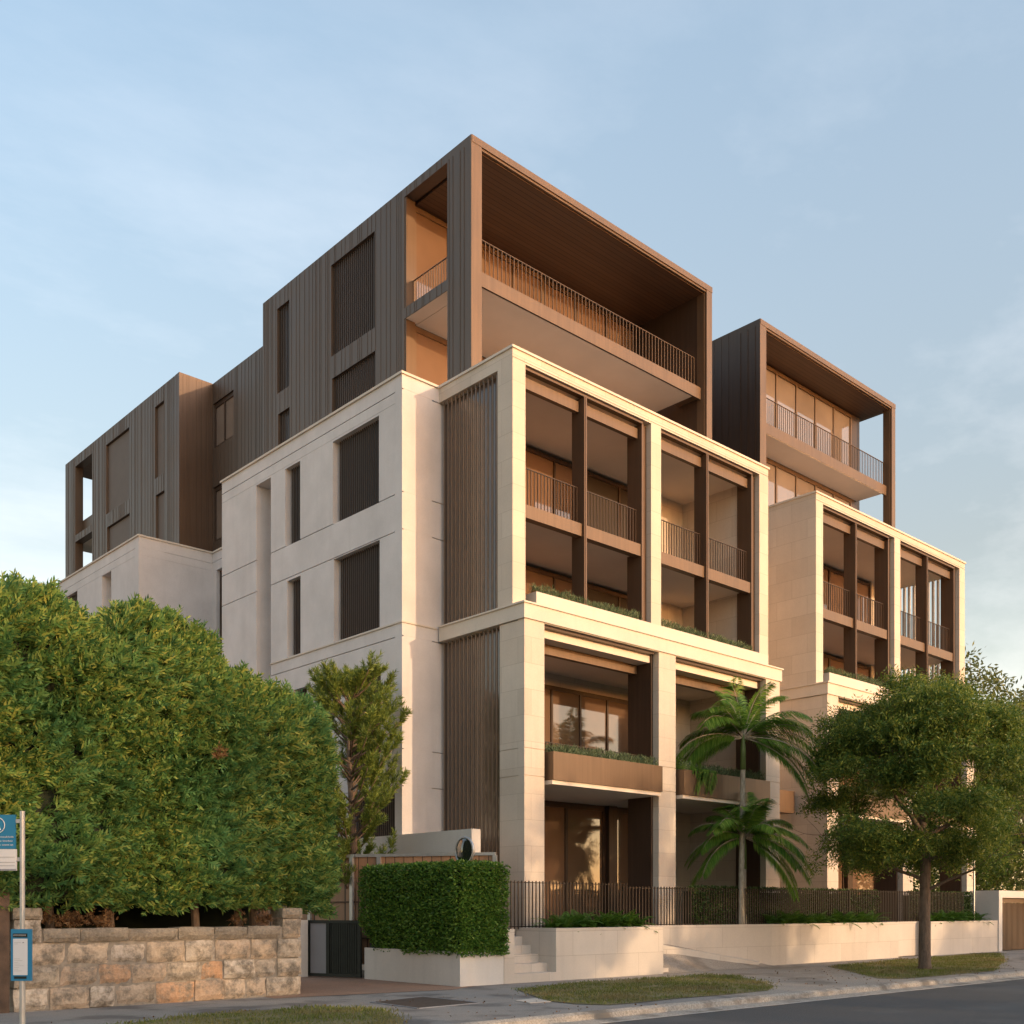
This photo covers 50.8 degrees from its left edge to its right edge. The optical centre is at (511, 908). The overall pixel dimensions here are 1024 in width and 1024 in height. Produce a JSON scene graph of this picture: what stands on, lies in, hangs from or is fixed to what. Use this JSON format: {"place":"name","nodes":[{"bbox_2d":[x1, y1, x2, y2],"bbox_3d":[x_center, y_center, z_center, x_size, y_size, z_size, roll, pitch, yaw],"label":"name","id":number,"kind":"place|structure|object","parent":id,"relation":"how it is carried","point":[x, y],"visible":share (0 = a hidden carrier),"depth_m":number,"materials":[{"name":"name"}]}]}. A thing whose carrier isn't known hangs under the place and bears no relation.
{"place":"outdoors","nodes":[
{"label":"outdoors","id":0,"kind":"place"},
{"bbox_2d":[127,1007,403,1023],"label":"lawn","id":1,"kind":"structure","parent":0,"point":[266,1016],"depth_m":15.66,"materials":[{"name":"plant"}]},
{"bbox_2d":[298,920,307,976],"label":"gate pier","id":2,"kind":"structure","parent":0,"point":[303,937],"depth_m":25.28,"materials":[{"name":"concrete"}]},
{"bbox_2d":[268,976,471,997],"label":"driveway","id":3,"kind":"structure","parent":0,"point":[318,986],"depth_m":22.18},
{"bbox_2d":[308,920,361,977],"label":"driveway gate","id":4,"kind":"structure","parent":3,"relation":"on","point":[334,948],"depth_m":25.00,"materials":[{"name":"metal"}]},
{"bbox_2d":[0,950,1023,1023],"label":"footpath","id":5,"kind":"structure","parent":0,"point":[498,999],"depth_m":17.70,"materials":[{"name":"concrete"}]},
{"bbox_2d":[0,889,9,1013],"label":"timber gate","id":6,"kind":"structure","parent":5,"relation":"on","point":[4,960],"depth_m":16.55,"materials":[{"name":"wood"}]},
{"bbox_2d":[0,811,31,1023],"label":"bus stop sign","id":7,"kind":"object","parent":5,"relation":"on","point":[21,955],"visible":1,"depth_m":11.27,"materials":[{"name":"metal"}]},
{"bbox_2d":[370,996,480,1008],"bbox_3d":[-1.560,1.592,18.431,1.495,0.012,1.794,0,0,-43],"label":"pit cover","id":8,"kind":"object","parent":5,"relation":"on","point":[420,1002],"visible":1,"depth_m":18.32,"materials":[{"name":"concrete"}]},
{"bbox_2d":[515,998,550,1002],"bbox_3d":[0.371,1.593,18.768,0.558,0.009,0.805,0,0,-27],"label":"access plate","id":9,"kind":"object","parent":5,"relation":"on","point":[534,1000],"visible":1,"depth_m":18.73,"materials":[{"name":"stone"}]},
{"bbox_2d":[51,964,1018,1023],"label":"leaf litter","id":10,"kind":"object","parent":5,"relation":"on","point":[647,988],"visible":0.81,"depth_m":20.44,"materials":[{"name":"brown plant"}]},
{"bbox_2d":[0,0,1023,890],"label":"sky","id":11,"kind":"structure","parent":0,"point":[846,177],"materials":[{"name":"blue"}]},
{"bbox_2d":[10,949,1023,1011],"bbox_3d":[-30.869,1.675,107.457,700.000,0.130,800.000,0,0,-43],"label":"ground","id":12,"kind":"structure","parent":0,"point":[899,956],"depth_m":36.56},
{"bbox_2d":[10,908,301,1011],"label":"stone wall","id":13,"kind":"structure","parent":12,"relation":"on","point":[76,968],"depth_m":18.20,"materials":[{"name":"stone"}]},
{"bbox_2d":[0,568,344,928],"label":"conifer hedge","id":14,"kind":"object","parent":12,"relation":"on","point":[166,767],"visible":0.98,"depth_m":18.20,"materials":[{"name":"green plant"}]},
{"bbox_2d":[257,910,267,925],"bbox_3d":[-8.462,0.650,20.508,8.500,1.900,0.150,0,0,-43],"label":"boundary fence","id":15,"kind":"object","parent":12,"relation":"on","point":[260,924],"depth_m":23.23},
{"bbox_2d":[304,650,411,888],"bbox_3d":[-3.947,-2.276,25.980,3.085,7.752,3.028,0,0,-19],"label":"pine tree","id":16,"kind":"object","parent":12,"relation":"on","point":[360,763],"visible":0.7,"depth_m":25.60,"materials":[{"name":"green plant"}]},
{"bbox_2d":[268,852,496,963],"bbox_3d":[-3.490,0.155,25.603,6.713,2.890,0.636,0,0,24],"label":"paling fence","id":17,"kind":"object","parent":12,"relation":"on","point":[347,900],"visible":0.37,"depth_m":25.38,"materials":[{"name":"wood"}]},
{"bbox_2d":[360,829,480,969],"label":"ramp wall","id":18,"kind":"structure","parent":12,"relation":"on","point":[437,842],"depth_m":26.11,"materials":[{"name":"concrete"}]},
{"bbox_2d":[455,836,474,861],"bbox_3d":[-0.967,-0.263,22.611,0.182,2.525,0.610,0,0,-43],"label":"convex mirror","id":19,"kind":"object","parent":18,"relation":"attached to","point":[464,847],"visible":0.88,"depth_m":22.52,"materials":[{"name":"metal"}]},
{"bbox_2d":[58,134,973,935],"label":"apartment building","id":20,"kind":"structure","parent":12,"relation":"on","point":[448,414],"depth_m":31.20,"materials":[{"name":"concrete"}]},
{"bbox_2d":[215,484,222,541],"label":"window","id":21,"kind":"structure","parent":20,"relation":"in","point":[218,491],"depth_m":41.14,"materials":[{"name":"glass"}]},
{"bbox_2d":[220,570,222,655],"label":"window","id":22,"kind":"structure","parent":20,"relation":"in","point":[221,576],"depth_m":40.45,"materials":[{"name":"grey glass"}]},
{"bbox_2d":[215,392,232,447],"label":"window","id":23,"kind":"structure","parent":20,"relation":"in","point":[224,408],"depth_m":40.70,"materials":[{"name":"glass"}]},
{"bbox_2d":[280,303,288,391],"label":"louvred window","id":24,"kind":"structure","parent":20,"relation":"in","point":[284,312],"depth_m":34.98,"materials":[{"name":"metal"}]},
{"bbox_2d":[281,409,289,442],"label":"louvred window","id":25,"kind":"structure","parent":20,"relation":"in","point":[285,419],"depth_m":34.96,"materials":[{"name":"metal"}]},
{"bbox_2d":[292,465,300,543],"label":"louvred window","id":26,"kind":"structure","parent":20,"relation":"in","point":[295,472],"depth_m":31.02,"materials":[{"name":"metal"}]},
{"bbox_2d":[294,578,300,654],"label":"louvred window","id":27,"kind":"structure","parent":20,"relation":"in","point":[297,584],"depth_m":31.00,"materials":[{"name":"metal"}]},
{"bbox_2d":[334,235,374,354],"bbox_3d":[-4.647,-18.180,32.043,0.090,2.772,2.262,0,0,-43],"label":"louvred window","id":28,"kind":"structure","parent":20,"relation":"in","point":[354,277],"depth_m":32.05,"materials":[{"name":"metal"}]},
{"bbox_2d":[335,353,374,409],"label":"louvred window","id":29,"kind":"structure","parent":20,"relation":"in","point":[350,385],"depth_m":32.02,"materials":[{"name":"metal"}]},
{"bbox_2d":[340,420,378,520],"bbox_3d":[-3.990,-11.595,28.636,0.086,2.222,2.035,0,0,-43],"label":"louvred window","id":30,"kind":"structure","parent":20,"relation":"in","point":[359,454],"depth_m":28.69,"materials":[{"name":"metal"}]},
{"bbox_2d":[341,543,379,639],"bbox_3d":[-3.963,-8.375,28.606,0.086,2.242,2.015,0,0,-43],"label":"louvred window","id":31,"kind":"structure","parent":20,"relation":"in","point":[360,572],"depth_m":28.67,"materials":[{"name":"metal"}]},
{"bbox_2d":[352,669,380,751],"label":"louvred window","id":32,"kind":"structure","parent":20,"relation":"in","point":[379,679],"depth_m":28.15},
{"bbox_2d":[356,792,394,837],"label":"louvred window","id":33,"kind":"structure","parent":20,"relation":"in","point":[385,829],"depth_m":27.82,"materials":[{"name":"metal"}]},
{"bbox_2d":[415,326,485,388],"bbox_3d":[0.711,-14.910,33.580,9.500,3.020,0.084,0,0,-43],"label":"window","id":34,"kind":"structure","parent":20,"relation":"in","point":[430,349],"depth_m":30.79,"materials":[{"name":"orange glass"}]},
{"bbox_2d":[415,206,543,304],"bbox_3d":[-0.909,-18.270,32.091,5.100,3.060,0.084,0,0,-43],"label":"window","id":35,"kind":"structure","parent":20,"relation":"in","point":[430,231],"depth_m":31.01,"materials":[{"name":"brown glass"}]},
{"bbox_2d":[526,565,571,597],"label":"window","id":36,"kind":"structure","parent":20,"relation":"in","point":[563,584],"depth_m":30.42,"materials":[{"name":"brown glass"}]},
{"bbox_2d":[526,446,571,519],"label":"window","id":37,"kind":"structure","parent":20,"relation":"in","point":[537,461],"depth_m":30.51,"materials":[{"name":"glass"}]},
{"bbox_2d":[544,800,605,927],"bbox_3d":[1.523,-1.210,30.591,3.250,3.620,0.084,0,0,-43],"label":"window","id":38,"kind":"structure","parent":20,"relation":"in","point":[574,833],"depth_m":30.84,"materials":[{"name":"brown glass"}]},
{"bbox_2d":[528,583,641,619],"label":"planter shrubs","id":39,"kind":"object","parent":20,"relation":"on","point":[548,591],"visible":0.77,"depth_m":27.52,"materials":[{"name":"green plant"}]},
{"bbox_2d":[544,684,627,759],"bbox_3d":[1.100,-4.785,30.202,6.900,2.930,0.084,0,0,-43],"label":"window","id":40,"kind":"structure","parent":20,"relation":"in","point":[571,717],"depth_m":31.12,"materials":[{"name":"glass"}]},
{"bbox_2d":[544,278,635,352],"bbox_3d":[2.575,-18.270,35.321,4.400,3.060,0.084,0,0,-43],"label":"window","id":41,"kind":"structure","parent":20,"relation":"in","point":[581,301],"depth_m":35.22,"materials":[{"name":"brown glass"}]},
{"bbox_2d":[544,743,658,764],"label":"planter shrubs","id":42,"kind":"object","parent":20,"relation":"on","point":[592,753],"visible":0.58,"depth_m":27.19,"materials":[{"name":"green plant"}]},
{"bbox_2d":[587,584,626,612],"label":"window","id":43,"kind":"structure","parent":20,"relation":"in","point":[595,593],"depth_m":32.16,"materials":[{"name":"glass"}]},
{"bbox_2d":[587,471,626,538],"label":"window","id":44,"kind":"structure","parent":20,"relation":"in","point":[596,484],"depth_m":32.17,"materials":[{"name":"glass"}]},
{"bbox_2d":[617,807,627,924],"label":"window","id":45,"kind":"structure","parent":20,"relation":"in","point":[622,813],"depth_m":32.23,"materials":[{"name":"brown metal"}]},
{"bbox_2d":[661,618,752,650],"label":"planter shrubs","id":46,"kind":"object","parent":20,"relation":"on","point":[667,624],"visible":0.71,"depth_m":30.91,"materials":[{"name":"green plant"}]},
{"bbox_2d":[676,761,764,780],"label":"planter shrubs","id":47,"kind":"object","parent":20,"relation":"on","point":[736,772],"visible":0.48,"depth_m":30.70,"materials":[{"name":"green plant"}]},
{"bbox_2d":[766,364,851,466],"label":"window","id":48,"kind":"structure","parent":20,"relation":"in","point":[781,389],"depth_m":41.11,"materials":[{"name":"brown glass"}]},
{"bbox_2d":[766,458,851,506],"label":"window","id":49,"kind":"structure","parent":20,"relation":"in","point":[784,483],"depth_m":40.28,"materials":[{"name":"glass"}]},
{"bbox_2d":[823,653,829,671],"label":"window","id":50,"kind":"structure","parent":20,"relation":"in","point":[826,658],"depth_m":40.34,"materials":[{"name":"glass"}]},
{"bbox_2d":[823,565,829,609],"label":"window","id":51,"kind":"structure","parent":20,"relation":"in","point":[826,570],"depth_m":40.38,"materials":[{"name":"glass"}]},
{"bbox_2d":[838,853,843,888],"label":"window","id":52,"kind":"structure","parent":20,"relation":"in","point":[840,876],"depth_m":40.54,"materials":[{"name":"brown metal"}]},
{"bbox_2d":[830,656,870,680],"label":"window","id":53,"kind":"structure","parent":20,"relation":"in","point":[836,662],"depth_m":41.24,"materials":[{"name":"glass"}]},
{"bbox_2d":[830,568,870,624],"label":"window","id":54,"kind":"structure","parent":20,"relation":"in","point":[836,577],"depth_m":41.96,"materials":[{"name":"glass"}]},
{"bbox_2d":[823,666,887,686],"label":"planter shrubs","id":55,"kind":"object","parent":20,"relation":"on","point":[848,675],"visible":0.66,"depth_m":36.50,"materials":[{"name":"green plant"}]},
{"bbox_2d":[853,853,874,893],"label":"window","id":56,"kind":"structure","parent":20,"relation":"in","point":[861,884],"depth_m":41.68,"materials":[{"name":"glass"}]},
{"bbox_2d":[453,970,1023,1023],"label":"kerb","id":57,"kind":"structure","parent":12,"relation":"on","point":[614,1014],"depth_m":19.14,"materials":[{"name":"concrete"}]},
{"bbox_2d":[898,920,997,956],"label":"garden wall","id":58,"kind":"structure","parent":12,"relation":"on","point":[956,937],"depth_m":38.06,"materials":[{"name":"concrete"}]},
{"bbox_2d":[850,890,963,921],"bbox_3d":[13.702,-0.075,37.180,8.122,1.090,0.061,0,0,-43],"label":"picket fence","id":59,"kind":"object","parent":58,"relation":"on","point":[946,899],"visible":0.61,"depth_m":36.83,"materials":[{"name":"metal"}]},
{"bbox_2d":[911,642,1023,890],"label":"background tree","id":60,"kind":"object","parent":12,"relation":"on","point":[994,681],"visible":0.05,"depth_m":48.49,"materials":[{"name":"green plant"}]},
{"bbox_2d":[913,804,1023,890],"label":"background tree","id":61,"kind":"object","parent":12,"relation":"on","point":[983,885],"visible":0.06,"depth_m":43.84,"materials":[{"name":"green plant"}]},
{"bbox_2d":[914,890,1023,951],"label":"garage","id":62,"kind":"structure","parent":12,"relation":"on","point":[1005,909],"depth_m":41.39,"materials":[{"name":"white concrete"}]},
{"bbox_2d":[1002,903,1023,949],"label":"slat door","id":63,"kind":"structure","parent":62,"relation":"in","point":[1012,913],"depth_m":41.92,"materials":[{"name":"wood"}]},
{"bbox_2d":[926,684,1023,890],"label":"background tree","id":64,"kind":"object","parent":12,"relation":"on","point":[1021,875],"visible":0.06,"depth_m":44.26,"materials":[{"name":"green plant"}]},
{"bbox_2d":[518,975,773,1004],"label":"lawn","id":65,"kind":"structure","parent":0,"point":[668,994],"depth_m":20.79,"materials":[{"name":"plant"}]},
{"bbox_2d":[481,965,979,995],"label":"footpath","id":66,"kind":"structure","parent":0,"point":[796,978],"depth_m":25.13,"materials":[{"name":"concrete"}]},
{"bbox_2d":[364,948,503,986],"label":"planter wall","id":67,"kind":"structure","parent":66,"relation":"on","point":[452,969],"depth_m":22.85,"materials":[{"name":"concrete"}]},
{"bbox_2d":[357,858,510,957],"bbox_3d":[-1.789,-0.023,23.753,1.538,2.098,3.726,0,0,-43],"label":"clipped hedge","id":68,"kind":"object","parent":67,"relation":"on","point":[452,906],"visible":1,"depth_m":22.77,"materials":[{"name":"green plant"}]},
{"bbox_2d":[502,926,667,983],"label":"garden wall","id":69,"kind":"structure","parent":66,"relation":"on","point":[545,954],"depth_m":24.65,"materials":[{"name":"stone"}]},
{"bbox_2d":[500,880,626,928],"bbox_3d":[1.221,-0.095,25.897,4.572,1.130,0.061,0,0,-43],"label":"picket fence","id":70,"kind":"object","parent":69,"relation":"on","point":[559,883],"visible":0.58,"depth_m":25.72,"materials":[{"name":"metal"}]},
{"bbox_2d":[663,945,760,964],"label":"ramp kerb","id":71,"kind":"structure","parent":66,"relation":"on","point":[682,951],"depth_m":28.68,"materials":[{"name":"concrete"}]},
{"bbox_2d":[663,944,776,973],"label":"ramp","id":72,"kind":"structure","parent":66,"relation":"on","point":[675,963],"depth_m":28.09,"materials":[{"name":"concrete"}]},
{"bbox_2d":[644,922,897,964],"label":"garden wall","id":73,"kind":"structure","parent":66,"relation":"on","point":[780,944],"depth_m":31.17,"materials":[{"name":"stone"}]},
{"bbox_2d":[622,886,848,925],"bbox_3d":[6.832,-0.060,30.906,10.332,1.060,0.261,0,0,-40],"label":"picket fence","id":74,"kind":"object","parent":73,"relation":"on","point":[784,890],"visible":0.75,"depth_m":30.18,"materials":[{"name":"metal"}]},
{"bbox_3d":[3.947,0.600,27.991,9.300,0.200,1.270,0,0,-43],"label":"garden bed","id":75,"kind":"object","parent":73,"relation":"on","visible":0},
{"bbox_2d":[531,914,565,927],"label":"fern","id":76,"kind":"object","parent":75,"relation":"on","point":[552,924],"visible":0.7,"depth_m":24.60,"materials":[{"name":"green plant"}]},
{"bbox_2d":[548,910,591,931],"bbox_3d":[1.288,0.315,24.771,1.050,0.588,1.183,0,0,16],"label":"fern","id":77,"kind":"object","parent":75,"relation":"on","point":[563,923],"visible":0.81,"depth_m":24.78,"materials":[{"name":"green plant"}]},
{"bbox_2d":[551,909,603,927],"bbox_3d":[1.480,0.309,25.137,1.223,0.608,1.085,0,0,-3],"label":"fern","id":78,"kind":"object","parent":75,"relation":"on","point":[581,924],"visible":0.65,"depth_m":25.10,"materials":[{"name":"green plant"}]},
{"bbox_2d":[576,911,613,934],"bbox_3d":[1.949,0.328,25.496,0.967,0.542,1.090,0,0,-9],"label":"fern","id":79,"kind":"object","parent":75,"relation":"on","point":[592,924],"visible":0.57,"depth_m":25.44,"materials":[{"name":"green plant"}]},
{"bbox_2d":[584,911,629,928],"bbox_3d":[2.234,0.320,25.900,1.142,0.568,1.013,0,0,-15],"label":"fern","id":80,"kind":"object","parent":75,"relation":"on","point":[605,922],"visible":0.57,"depth_m":25.65,"materials":[{"name":"green plant"}]},
{"bbox_2d":[597,910,637,926],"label":"fern","id":81,"kind":"object","parent":75,"relation":"on","point":[613,919],"visible":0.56,"depth_m":25.93,"materials":[{"name":"green plant"}]},
{"bbox_2d":[610,910,649,928],"bbox_3d":[2.823,0.307,26.432,1.234,0.614,1.095,0,0,-15],"label":"fern","id":82,"kind":"object","parent":75,"relation":"on","point":[628,921],"visible":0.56,"depth_m":26.17,"materials":[{"name":"green plant"}]},
{"bbox_2d":[630,913,657,932],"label":"fern","id":83,"kind":"object","parent":75,"relation":"on","point":[640,922],"visible":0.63,"depth_m":26.47,"materials":[{"name":"green plant"}]},
{"bbox_2d":[684,792,813,923],"bbox_3d":[6.730,-1.421,30.535,3.673,3.887,2.503,0,0,-1],"label":"palm tree","id":84,"kind":"object","parent":75,"relation":"on","point":[728,828],"visible":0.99,"depth_m":30.17,"materials":[{"name":"plant"}]},
{"bbox_2d":[675,676,827,923],"bbox_3d":[6.492,-3.055,30.547,4.396,7.153,3.084,0,0,0],"label":"palm tree","id":85,"kind":"object","parent":75,"relation":"on","point":[754,728],"visible":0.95,"depth_m":30.25,"materials":[{"name":"plant"}]},
{"bbox_2d":[602,979,1023,1023],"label":"road","id":86,"kind":"structure","parent":0,"point":[1000,1002],"depth_m":18.38,"materials":[{"name":"asphalt"}]},
{"bbox_2d":[593,978,1023,1023],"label":"gutter line","id":87,"kind":"object","parent":86,"relation":"on","point":[790,1003],"depth_m":19.64,"materials":[{"name":"concrete"}]},
{"bbox_2d":[832,953,1004,978],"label":"lawn","id":88,"kind":"structure","parent":0,"point":[921,969],"depth_m":28.11,"materials":[{"name":"plant"}]},
{"bbox_2d":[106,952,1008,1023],"bbox_3d":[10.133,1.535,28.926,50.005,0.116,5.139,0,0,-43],"label":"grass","id":89,"kind":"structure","parent":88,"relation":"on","point":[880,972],"depth_m":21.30,"materials":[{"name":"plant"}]},
{"bbox_2d":[778,664,1023,968],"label":"street tree","id":90,"kind":"object","parent":88,"relation":"on","point":[940,731],"visible":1,"depth_m":27.31,"materials":[{"name":"green plant"}]},
{"bbox_3d":[12.439,0.600,36.116,14.600,0.200,0.780,0,0,-43],"label":"garden bed","id":91,"kind":"object","parent":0,"visible":0},
{"bbox_2d":[758,911,783,924],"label":"fern","id":92,"kind":"object","parent":91,"relation":"on","point":[772,920],"visible":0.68,"depth_m":31.12,"materials":[{"name":"green plant"}]},
{"bbox_2d":[684,884,880,924],"bbox_3d":[8.470,-0.045,32.531,10.019,1.291,0.446,0,0,-43],"label":"garden hedge","id":93,"kind":"object","parent":91,"relation":"on","point":[704,894],"visible":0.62,"depth_m":31.07,"materials":[{"name":"green plant"}]},
{"bbox_2d":[773,908,800,923],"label":"fern","id":94,"kind":"object","parent":91,"relation":"on","point":[786,919],"visible":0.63,"depth_m":31.40,"materials":[{"name":"green plant"}]},
{"bbox_2d":[782,910,810,924],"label":"fern","id":95,"kind":"object","parent":91,"relation":"on","point":[792,920],"visible":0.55,"depth_m":31.74,"materials":[{"name":"green plant"}]},
{"bbox_2d":[795,912,819,928],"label":"fern","id":96,"kind":"object","parent":91,"relation":"on","point":[802,920],"visible":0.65,"depth_m":32.01,"materials":[{"name":"green plant"}]},
{"bbox_2d":[805,910,838,924],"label":"fern","id":97,"kind":"object","parent":91,"relation":"on","point":[819,917],"visible":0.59,"depth_m":32.62,"materials":[{"name":"green plant"}]},
{"bbox_2d":[825,913,849,924],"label":"fern","id":98,"kind":"object","parent":91,"relation":"on","point":[836,918],"visible":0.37,"depth_m":33.34,"materials":[{"name":"green plant"}]},
{"bbox_2d":[828,909,861,928],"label":"fern","id":99,"kind":"object","parent":91,"relation":"on","point":[844,917],"visible":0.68,"depth_m":33.46,"materials":[{"name":"green plant"}]},
{"bbox_2d":[841,911,866,923],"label":"fern","id":100,"kind":"object","parent":91,"relation":"on","point":[851,918],"visible":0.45,"depth_m":33.92,"materials":[{"name":"green plant"}]},
{"bbox_2d":[851,911,876,923],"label":"fern","id":101,"kind":"object","parent":91,"relation":"on","point":[861,919],"visible":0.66,"depth_m":34.24,"materials":[{"name":"green plant"}]},
{"bbox_2d":[864,910,890,924],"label":"fern","id":102,"kind":"object","parent":91,"relation":"on","point":[875,917],"visible":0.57,"depth_m":34.91,"materials":[{"name":"green plant"}]},
{"bbox_2d":[903,890,975,920],"bbox_3d":[15.630,-0.042,39.215,5.028,1.284,0.417,0,0,-43],"label":"garden hedge","id":103,"kind":"object","parent":91,"relation":"on","point":[968,901],"visible":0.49,"depth_m":39.22,"materials":[{"name":"green plant"}]},
{"bbox_2d":[932,909,956,921],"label":"fern","id":104,"kind":"object","parent":91,"relation":"on","point":[942,917],"visible":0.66,"depth_m":38.15,"materials":[{"name":"green plant"}]},
{"bbox_2d":[941,911,966,920],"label":"fern","id":105,"kind":"object","parent":91,"relation":"on","point":[951,915],"visible":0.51,"depth_m":38.47,"materials":[{"name":"green plant"}]},
{"bbox_2d":[946,909,972,921],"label":"fern","id":106,"kind":"object","parent":91,"relation":"on","point":[959,916],"visible":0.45,"depth_m":38.81,"materials":[{"name":"green plant"}]},
{"bbox_2d":[973,866,974,916],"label":"lamp post","id":107,"kind":"object","parent":91,"relation":"on","point":[974,892],"visible":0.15,"depth_m":40.19,"materials":[{"name":"metal"}]},
{"bbox_2d":[970,911,993,924],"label":"fern","id":108,"kind":"object","parent":91,"relation":"on","point":[979,919],"visible":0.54,"depth_m":40.22,"materials":[{"name":"green plant"}]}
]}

